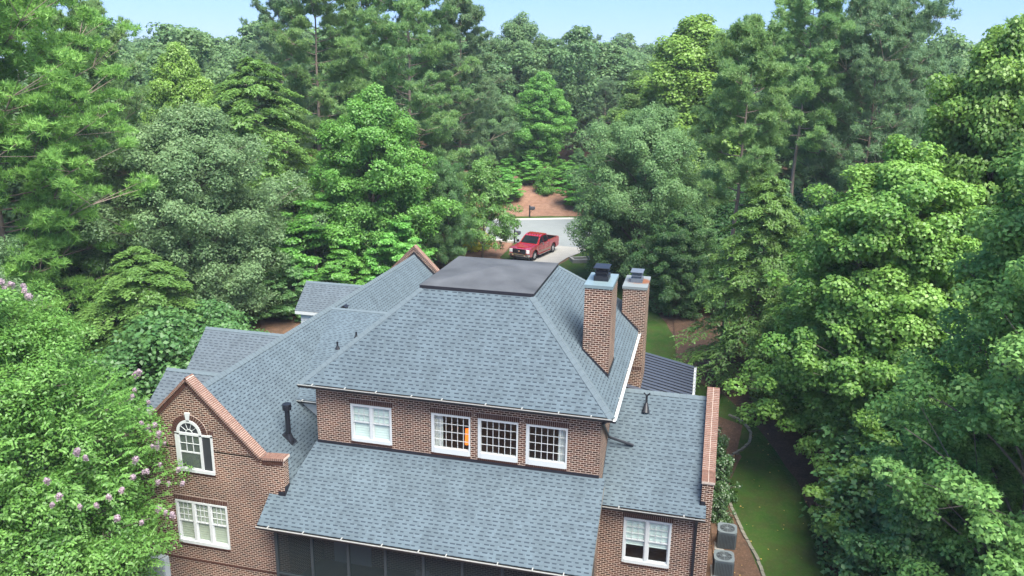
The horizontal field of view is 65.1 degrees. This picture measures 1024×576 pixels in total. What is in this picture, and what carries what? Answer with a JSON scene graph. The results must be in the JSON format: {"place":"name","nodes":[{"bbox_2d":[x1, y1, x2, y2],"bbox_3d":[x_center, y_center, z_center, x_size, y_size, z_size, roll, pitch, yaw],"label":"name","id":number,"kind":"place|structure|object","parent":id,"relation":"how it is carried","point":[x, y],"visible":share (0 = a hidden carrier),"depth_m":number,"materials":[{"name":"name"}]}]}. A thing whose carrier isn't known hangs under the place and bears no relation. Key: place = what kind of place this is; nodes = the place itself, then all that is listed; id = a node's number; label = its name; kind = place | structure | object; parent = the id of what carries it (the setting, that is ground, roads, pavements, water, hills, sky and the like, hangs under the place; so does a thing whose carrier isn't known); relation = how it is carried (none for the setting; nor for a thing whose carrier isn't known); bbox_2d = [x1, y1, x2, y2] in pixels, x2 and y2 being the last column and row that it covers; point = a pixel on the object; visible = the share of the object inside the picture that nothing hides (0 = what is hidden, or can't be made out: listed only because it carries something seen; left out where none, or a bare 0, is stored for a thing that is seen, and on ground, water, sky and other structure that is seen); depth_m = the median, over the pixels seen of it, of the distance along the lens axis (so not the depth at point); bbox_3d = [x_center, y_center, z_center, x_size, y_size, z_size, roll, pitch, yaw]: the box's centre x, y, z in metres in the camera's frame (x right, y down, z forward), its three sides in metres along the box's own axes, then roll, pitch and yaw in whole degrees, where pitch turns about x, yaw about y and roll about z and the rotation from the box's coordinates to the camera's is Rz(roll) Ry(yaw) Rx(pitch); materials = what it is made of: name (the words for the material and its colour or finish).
{"place":"outdoors","nodes":[
{"label":"outdoors","id":0,"kind":"place"},
{"bbox_2d":[19,70,849,575],"bbox_3d":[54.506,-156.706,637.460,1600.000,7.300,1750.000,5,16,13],"label":"ground","id":1,"kind":"structure","parent":0,"point":[799,468],"depth_m":40.52,"materials":[{"name":"green plant"}]},
{"bbox_2d":[0,234,89,403],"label":"oak tree","id":2,"kind":"object","parent":1,"relation":"on","point":[4,252],"visible":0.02,"depth_m":38.30,"materials":[{"name":"green plant"}]},
{"bbox_2d":[0,0,161,325],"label":"pine tree","id":3,"kind":"object","parent":1,"relation":"on","point":[21,22],"visible":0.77,"depth_m":46.70,"materials":[{"name":"green plant"}]},
{"bbox_2d":[35,0,156,255],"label":"pine tree","id":4,"kind":"object","parent":1,"relation":"on","point":[129,104],"visible":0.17,"depth_m":54.63,"materials":[{"name":"green plant"}]},
{"bbox_2d":[0,278,193,575],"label":"crape myrtle","id":5,"kind":"object","parent":1,"relation":"on","point":[39,414],"visible":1,"depth_m":25.80,"materials":[{"name":"green plant"}]},
{"bbox_2d":[71,246,215,405],"bbox_3d":[-21.415,2.293,47.191,10.951,9.476,10.834,-6,17,-24],"label":"feathery tree","id":6,"kind":"object","parent":1,"relation":"on","point":[158,279],"visible":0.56,"depth_m":45.92,"materials":[{"name":"green plant"}]},
{"bbox_2d":[137,41,223,215],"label":"maple tree","id":7,"kind":"object","parent":1,"relation":"on","point":[179,79],"visible":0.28,"depth_m":66.79,"materials":[{"name":"green plant"}]},
{"bbox_2d":[68,99,329,326],"bbox_3d":[-21.159,-4.644,55.131,16.039,16.250,14.239,-8,18,-30],"label":"oak tree","id":8,"kind":"object","parent":1,"relation":"on","point":[171,143],"visible":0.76,"depth_m":51.75,"materials":[{"name":"green plant"}]},
{"bbox_2d":[159,56,324,254],"bbox_3d":[-20.924,-9.674,64.795,17.360,17.430,14.996,5,16,13],"label":"feathery tree","id":9,"kind":"object","parent":1,"relation":"on","point":[241,113],"visible":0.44,"depth_m":62.88,"materials":[{"name":"green plant"}]},
{"bbox_2d":[242,310,300,333],"bbox_3d":[-15.711,1.459,59.247,12.000,1.850,12.000,5,16,13],"label":"mulch bed","id":10,"kind":"object","parent":1,"relation":"on","point":[275,325],"depth_m":56.52,"materials":[{"name":"brown soil"}]},
{"bbox_2d":[241,260,286,324],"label":"understory tree","id":11,"kind":"object","parent":10,"relation":"on","point":[256,317],"visible":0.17,"depth_m":56.16,"materials":[{"name":"green plant"}]},
{"bbox_2d":[231,225,303,290],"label":"understory tree","id":12,"kind":"object","parent":10,"relation":"on","point":[280,251],"visible":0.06,"depth_m":58.14,"materials":[{"name":"green plant"}]},
{"bbox_2d":[262,254,322,321],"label":"understory tree","id":13,"kind":"object","parent":10,"relation":"on","point":[286,276],"visible":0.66,"depth_m":56.14,"materials":[{"name":"green plant"}]},
{"bbox_2d":[268,193,365,307],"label":"understory tree","id":14,"kind":"object","parent":10,"relation":"on","point":[299,224],"visible":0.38,"depth_m":58.28,"materials":[{"name":"green plant"}]},
{"bbox_2d":[300,245,373,284],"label":"understory tree","id":15,"kind":"object","parent":10,"relation":"on","point":[342,267],"visible":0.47,"depth_m":57.04,"materials":[{"name":"green plant"}]},
{"bbox_2d":[232,0,325,170],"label":"pine tree","id":16,"kind":"object","parent":1,"relation":"on","point":[266,44],"visible":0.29,"depth_m":87.32,"materials":[{"name":"green plant"}]},
{"bbox_2d":[254,0,372,191],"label":"pine tree","id":17,"kind":"object","parent":1,"relation":"on","point":[292,44],"visible":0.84,"depth_m":69.82,"materials":[{"name":"green plant"}]},
{"bbox_2d":[319,0,406,116],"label":"pine tree","id":18,"kind":"object","parent":1,"relation":"on","point":[364,24],"visible":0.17,"depth_m":80.42,"materials":[{"name":"green plant"}]},
{"bbox_2d":[289,82,463,280],"bbox_3d":[-10.377,-7.780,61.876,13.018,15.758,12.276,5,16,13],"label":"maple tree","id":19,"kind":"object","parent":1,"relation":"on","point":[380,151],"visible":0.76,"depth_m":58.77,"materials":[{"name":"green plant"}]},
{"bbox_2d":[28,32,748,74],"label":"wood","id":20,"kind":"object","parent":1,"relation":"on","point":[630,36],"depth_m":170.00,"materials":[{"name":"green plant"}]},
{"bbox_2d":[356,215,437,282],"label":"understory tree","id":21,"kind":"object","parent":1,"relation":"on","point":[398,248],"visible":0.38,"depth_m":57.83,"materials":[{"name":"green plant"}]},
{"bbox_2d":[330,0,485,190],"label":"pine tree","id":22,"kind":"object","parent":1,"relation":"on","point":[410,17],"visible":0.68,"depth_m":69.88,"materials":[{"name":"green plant"}]},
{"bbox_2d":[111,244,719,575],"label":"brick house","id":23,"kind":"structure","parent":1,"relation":"on","point":[326,437],"depth_m":29.88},
{"bbox_2d":[145,554,170,575],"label":"door frame","id":24,"kind":"object","parent":23,"relation":"attached to","point":[165,559],"visible":0.21,"depth_m":31.90,"materials":[{"name":"white paint"}]},
{"bbox_2d":[147,558,164,575],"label":"door","id":25,"kind":"structure","parent":24,"relation":"in","point":[161,568],"depth_m":31.89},
{"bbox_2d":[171,412,215,476],"bbox_3d":[-12.010,5.879,30.306,1.790,2.532,0.179,5,16,13],"label":"window","id":26,"kind":"structure","parent":23,"relation":"in","point":[194,444],"depth_m":30.27,"materials":[{"name":"white paint"}]},
{"bbox_2d":[174,494,230,551],"bbox_3d":[-11.984,9.098,31.181,2.340,2.181,0.167,5,16,13],"label":"window","id":27,"kind":"structure","parent":23,"relation":"in","point":[203,531],"depth_m":31.22,"materials":[{"name":"white paint"}]},
{"bbox_2d":[349,398,392,447],"bbox_3d":[-5.309,5.092,30.383,1.750,1.842,0.167,5,16,13],"label":"window","id":28,"kind":"structure","parent":23,"relation":"in","point":[371,421],"depth_m":30.42,"materials":[{"name":"white paint"}]},
{"bbox_2d":[430,407,471,458],"bbox_3d":[-2.242,5.339,29.716,1.605,1.890,0.245,5,16,13],"label":"window","id":29,"kind":"structure","parent":23,"relation":"in","point":[437,414],"depth_m":29.73,"materials":[{"name":"white paint"}]},
{"bbox_2d":[465,428,468,444],"bbox_3d":[-1.698,6.032,30.277,0.260,1.550,0.260,5,16,13],"label":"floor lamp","id":30,"kind":"object","parent":23,"relation":"in","point":[466,435],"visible":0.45,"depth_m":30.10,"materials":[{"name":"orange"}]},
{"bbox_2d":[477,412,519,464],"bbox_3d":[-0.506,5.487,29.274,1.607,1.891,0.165,5,16,13],"label":"window","id":31,"kind":"structure","parent":23,"relation":"in","point":[504,458],"depth_m":29.27,"materials":[{"name":"white paint"}]},
{"bbox_2d":[525,418,569,471],"bbox_3d":[1.259,5.615,28.905,1.610,1.890,0.245,5,16,13],"label":"window","id":32,"kind":"structure","parent":23,"relation":"in","point":[559,465],"depth_m":28.87,"materials":[{"name":"white paint"}]},
{"bbox_2d":[621,512,673,570],"bbox_3d":[4.984,9.357,29.731,1.845,2.196,0.167,5,16,13],"label":"window","id":33,"kind":"structure","parent":23,"relation":"in","point":[647,531],"depth_m":29.73,"materials":[{"name":"white paint"}]},
{"bbox_2d":[401,0,521,189],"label":"pine tree","id":34,"kind":"object","parent":1,"relation":"on","point":[471,16],"visible":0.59,"depth_m":77.06,"materials":[{"name":"green plant"}]},
{"bbox_2d":[447,116,498,202],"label":"pine tree","id":35,"kind":"object","parent":1,"relation":"on","point":[468,157],"visible":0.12,"depth_m":85.76,"materials":[{"name":"green plant"}]},
{"bbox_2d":[434,242,512,267],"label":"mulch bed","id":36,"kind":"object","parent":1,"relation":"on","point":[494,254],"visible":0.2,"depth_m":71.78,"materials":[{"name":"brown soil"}]},
{"bbox_2d":[422,156,478,264],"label":"magnolia tree","id":37,"kind":"object","parent":36,"relation":"on","point":[451,243],"visible":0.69,"depth_m":64.57,"materials":[{"name":"green plant"}]},
{"bbox_2d":[463,218,491,251],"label":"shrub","id":38,"kind":"object","parent":36,"relation":"on","point":[478,247],"visible":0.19,"depth_m":72.29,"materials":[{"name":"green plant"}]},
{"bbox_2d":[449,155,522,257],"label":"street tree","id":39,"kind":"object","parent":36,"relation":"on","point":[482,174],"visible":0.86,"depth_m":67.79,"materials":[{"name":"green plant"}]},
{"bbox_2d":[451,87,520,168],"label":"oak tree","id":40,"kind":"object","parent":1,"relation":"on","point":[492,122],"visible":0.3,"depth_m":106.56,"materials":[{"name":"green plant"}]},
{"bbox_2d":[0,17,1002,244],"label":"wood","id":41,"kind":"object","parent":1,"relation":"on","point":[618,60],"visible":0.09,"depth_m":106.92,"materials":[{"name":"green plant"}]},
{"bbox_2d":[0,148,1021,575],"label":"undergrowth","id":42,"kind":"object","parent":1,"relation":"on","point":[162,324],"visible":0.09,"depth_m":42.45,"materials":[{"name":"green plant"}]},
{"bbox_2d":[479,10,577,158],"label":"sweetgum tree","id":43,"kind":"object","parent":1,"relation":"on","point":[519,31],"visible":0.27,"depth_m":113.78,"materials":[{"name":"green plant"}]},
{"bbox_2d":[476,171,598,215],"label":"mulch bank","id":44,"kind":"structure","parent":1,"relation":"on","point":[552,204],"depth_m":94.37,"materials":[{"name":"brown soil"}]},
{"bbox_2d":[494,167,525,201],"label":"understory tree","id":45,"kind":"object","parent":44,"relation":"on","point":[506,177],"visible":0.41,"depth_m":94.42,"materials":[{"name":"green plant"}]},
{"bbox_2d":[496,153,524,173],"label":"understory tree","id":46,"kind":"object","parent":44,"relation":"on","point":[512,160],"visible":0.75,"depth_m":103.36,"materials":[{"name":"green plant"}]},
{"bbox_2d":[510,155,544,183],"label":"understory tree","id":47,"kind":"object","parent":44,"relation":"on","point":[529,164],"visible":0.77,"depth_m":98.53,"materials":[{"name":"green plant"}]},
{"bbox_2d":[512,71,577,166],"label":"maple tree","id":48,"kind":"object","parent":44,"relation":"on","point":[543,127],"visible":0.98,"depth_m":100.75,"materials":[{"name":"green plant"}]},
{"bbox_2d":[533,162,556,194],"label":"young shrub","id":49,"kind":"object","parent":44,"relation":"on","point":[542,189],"visible":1,"depth_m":96.03,"materials":[{"name":"green plant"}]},
{"bbox_2d":[539,172,562,188],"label":"understory tree","id":50,"kind":"object","parent":44,"relation":"on","point":[554,178],"visible":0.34,"depth_m":97.37,"materials":[{"name":"green plant"}]},
{"bbox_2d":[550,159,567,176],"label":"understory tree","id":51,"kind":"object","parent":44,"relation":"on","point":[560,163],"visible":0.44,"depth_m":102.92,"materials":[{"name":"green plant"}]},
{"bbox_2d":[553,160,578,188],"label":"understory tree","id":52,"kind":"object","parent":44,"relation":"on","point":[563,168],"visible":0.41,"depth_m":97.14,"materials":[{"name":"green plant"}]},
{"bbox_2d":[569,148,589,173],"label":"maple tree","id":53,"kind":"object","parent":44,"relation":"on","point":[577,158],"visible":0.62,"depth_m":99.07,"materials":[{"name":"green plant"}]},
{"bbox_2d":[555,165,606,205],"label":"understory tree","id":54,"kind":"object","parent":44,"relation":"on","point":[569,199],"visible":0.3,"depth_m":92.54,"materials":[{"name":"green plant"}]},
{"bbox_2d":[496,216,578,218],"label":"grass verge","id":55,"kind":"object","parent":1,"relation":"on","point":[518,217],"depth_m":89.64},
{"bbox_2d":[560,26,608,149],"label":"pine tree","id":56,"kind":"object","parent":1,"relation":"on","point":[598,37],"visible":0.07,"depth_m":118.70,"materials":[{"name":"green plant"}]},
{"bbox_2d":[583,76,620,153],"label":"pine tree","id":57,"kind":"object","parent":1,"relation":"on","point":[609,89],"visible":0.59,"depth_m":106.25,"materials":[{"name":"green plant"}]},
{"bbox_2d":[594,70,650,180],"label":"maple tree","id":58,"kind":"object","parent":1,"relation":"on","point":[630,99],"visible":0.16,"depth_m":86.96,"materials":[{"name":"green plant"}]},
{"bbox_2d":[624,204,722,319],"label":"oak tree","id":59,"kind":"object","parent":1,"relation":"on","point":[671,282],"visible":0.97,"depth_m":54.49,"materials":[{"name":"green plant"}]},
{"bbox_2d":[613,13,755,206],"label":"maple tree","id":60,"kind":"object","parent":1,"relation":"on","point":[685,69],"visible":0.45,"depth_m":76.40,"materials":[{"name":"green plant"}]},
{"bbox_2d":[722,178,817,308],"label":"oak tree","id":61,"kind":"object","parent":1,"relation":"on","point":[800,218],"visible":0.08,"depth_m":54.45,"materials":[{"name":"green plant"}]},
{"bbox_2d":[745,273,851,428],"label":"poplar tree","id":62,"kind":"object","parent":1,"relation":"on","point":[766,323],"visible":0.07,"depth_m":40.41,"materials":[{"name":"green plant"}]},
{"bbox_2d":[759,0,859,197],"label":"pine tree","id":63,"kind":"object","parent":1,"relation":"on","point":[814,57],"visible":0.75,"depth_m":55.02,"materials":[{"name":"green plant"}]},
{"bbox_2d":[790,26,870,182],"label":"pine tree","id":64,"kind":"object","parent":1,"relation":"on","point":[799,165],"visible":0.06,"depth_m":64.64,"materials":[{"name":"green plant"}]},
{"bbox_2d":[802,419,902,567],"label":"understory tree","id":65,"kind":"object","parent":1,"relation":"on","point":[858,470],"visible":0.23,"depth_m":30.90,"materials":[{"name":"green plant"}]},
{"bbox_2d":[722,133,1015,477],"bbox_3d":[15.674,1.686,34.549,12.007,16.320,11.018,-5,16,-20],"label":"poplar tree","id":66,"kind":"object","parent":1,"relation":"on","point":[893,224],"visible":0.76,"depth_m":32.48,"materials":[{"name":"green plant"}]},
{"bbox_2d":[775,0,962,230],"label":"pine tree","id":67,"kind":"object","parent":1,"relation":"on","point":[899,29],"visible":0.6,"depth_m":55.18,"materials":[{"name":"green plant"}]},
{"bbox_2d":[833,508,969,575],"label":"understory tree","id":68,"kind":"object","parent":1,"relation":"on","point":[855,561],"visible":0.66,"depth_m":24.63,"materials":[{"name":"green plant"}]},
{"bbox_2d":[859,42,964,154],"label":"pine tree","id":69,"kind":"object","parent":1,"relation":"on","point":[945,67],"visible":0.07,"depth_m":62.09,"materials":[{"name":"green plant"}]},
{"bbox_2d":[842,140,1023,575],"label":"sweetgum tree","id":70,"kind":"object","parent":1,"relation":"on","point":[992,290],"visible":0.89,"depth_m":23.09,"materials":[{"name":"green plant"}]},
{"bbox_2d":[870,403,1023,575],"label":"sweetgum tree","id":71,"kind":"object","parent":1,"relation":"on","point":[988,451],"visible":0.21,"depth_m":25.03,"materials":[{"name":"green plant"}]},
{"bbox_2d":[878,13,1023,402],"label":"poplar tree","id":72,"kind":"object","parent":1,"relation":"on","point":[973,129],"visible":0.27,"depth_m":32.99,"materials":[{"name":"green plant"}]},
{"bbox_2d":[977,16,1023,122],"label":"pine tree","id":73,"kind":"object","parent":1,"relation":"on","point":[1007,20],"depth_m":41.72,"materials":[{"name":"green plant"}]},
{"bbox_2d":[501,243,515,259],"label":"lawn","id":74,"kind":"structure","parent":0,"point":[505,255],"depth_m":70.75,"materials":[{"name":"green plant"}]},
{"bbox_2d":[514,229,520,242],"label":"mailbox","id":75,"kind":"object","parent":74,"relation":"on","point":[519,232],"visible":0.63,"depth_m":75.73,"materials":[{"name":"black metal"}]},
{"bbox_2d":[1,0,1023,58],"label":"sky","id":76,"kind":"structure","parent":0,"point":[647,20],"materials":[{"name":"blue"}]},
{"bbox_2d":[485,219,591,247],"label":"road","id":77,"kind":"structure","parent":0,"point":[557,227],"depth_m":83.12,"materials":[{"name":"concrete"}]},
{"bbox_2d":[442,234,515,242],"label":"kerb","id":78,"kind":"structure","parent":77,"relation":"on","point":[510,241],"depth_m":76.74,"materials":[{"name":"concrete"}]},
{"bbox_2d":[495,218,576,219],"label":"kerb","id":79,"kind":"structure","parent":77,"relation":"on","point":[541,218],"depth_m":88.11,"materials":[{"name":"concrete"}]},
{"bbox_2d":[513,246,585,262],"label":"driveway","id":80,"kind":"structure","parent":0,"point":[559,254],"depth_m":71.36,"materials":[{"name":"concrete"}]},
{"bbox_2d":[509,231,558,260],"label":"pickup truck","id":81,"kind":"object","parent":80,"relation":"on","point":[531,246],"visible":1,"depth_m":69.98,"materials":[{"name":"red paint"}]},
{"bbox_2d":[569,256,588,262],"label":"stone planter","id":82,"kind":"object","parent":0,"point":[580,259],"visible":0.66,"depth_m":68.82,"materials":[{"name":"concrete"}]},
{"bbox_2d":[559,252,830,575],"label":"lawn","id":83,"kind":"structure","parent":0,"point":[766,497],"depth_m":36.08,"materials":[{"name":"green plant"}]},
{"bbox_2d":[564,101,733,277],"bbox_3d":[10.533,-6.895,61.156,13.050,14.372,11.586,-8,18,-30],"label":"willow oak","id":84,"kind":"object","parent":83,"relation":"on","point":[647,144],"visible":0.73,"depth_m":58.41,"materials":[{"name":"green plant"}]},
{"bbox_2d":[673,303,765,394],"bbox_3d":[13.046,3.161,52.849,6.404,1.436,16.244,-1,15,-6],"label":"mulch bed","id":85,"kind":"object","parent":83,"relation":"on","point":[681,323],"visible":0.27,"depth_m":51.01,"materials":[{"name":"brown soil"}]},
{"bbox_2d":[670,176,812,387],"bbox_3d":[14.095,-0.073,44.807,9.943,12.333,8.590,-13,21,-42],"label":"feathery tree","id":86,"kind":"object","parent":85,"relation":"on","point":[761,232],"visible":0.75,"depth_m":43.89,"materials":[{"name":"green plant"}]},
{"bbox_2d":[688,12,808,361],"bbox_3d":[13.101,-5.146,46.543,6.891,20.660,6.011,-11,19,-36],"label":"pine tree","id":87,"kind":"object","parent":85,"relation":"on","point":[756,38],"visible":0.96,"depth_m":44.44,"materials":[{"name":"green plant"}]},
{"bbox_2d":[711,417,760,575],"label":"garden bed","id":88,"kind":"object","parent":83,"relation":"on","point":[745,563],"visible":0.41,"depth_m":33.41,"materials":[{"name":"brown soil"}]},
{"bbox_2d":[710,549,734,575],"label":"air conditioner","id":89,"kind":"object","parent":88,"relation":"on","point":[723,564],"visible":1,"depth_m":30.93,"materials":[{"name":"metal"}]},
{"bbox_2d":[711,481,736,524],"bbox_3d":[8.999,9.448,34.606,1.288,2.083,1.413,-10,19,-34],"label":"garden shrub","id":90,"kind":"object","parent":88,"relation":"on","point":[720,504],"visible":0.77,"depth_m":34.38,"materials":[{"name":"green plant"}]},
{"bbox_2d":[714,522,736,549],"bbox_3d":[8.808,10.213,32.966,0.900,0.842,0.900,5,16,13],"label":"air conditioner","id":91,"kind":"object","parent":88,"relation":"on","point":[726,537],"visible":1,"depth_m":32.66,"materials":[{"name":"metal"}]},
{"bbox_2d":[716,426,736,473],"bbox_3d":[9.830,7.958,38.291,1.610,2.604,1.766,-10,19,-34],"label":"garden shrub","id":92,"kind":"object","parent":88,"relation":"on","point":[723,440],"visible":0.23,"depth_m":37.90,"materials":[{"name":"green plant"}]},
{"bbox_2d":[714,443,742,503],"bbox_3d":[9.419,8.592,36.243,1.825,2.951,2.002,-10,19,-34],"label":"garden shrub","id":93,"kind":"object","parent":88,"relation":"on","point":[723,465],"visible":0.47,"depth_m":35.82,"materials":[{"name":"green plant"}]},
{"bbox_2d":[725,414,751,459],"bbox_3d":[11.465,7.771,40.817,1.336,0.752,4.898,6,16,18],"label":"garden edging","id":94,"kind":"object","parent":88,"relation":"on","point":[738,451],"visible":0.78,"depth_m":40.68,"materials":[{"name":"stone"}]},
{"bbox_2d":[728,501,764,575],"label":"garden edging","id":95,"kind":"object","parent":88,"relation":"on","point":[756,557],"visible":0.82,"depth_m":32.92,"materials":[{"name":"stone"}]}
]}

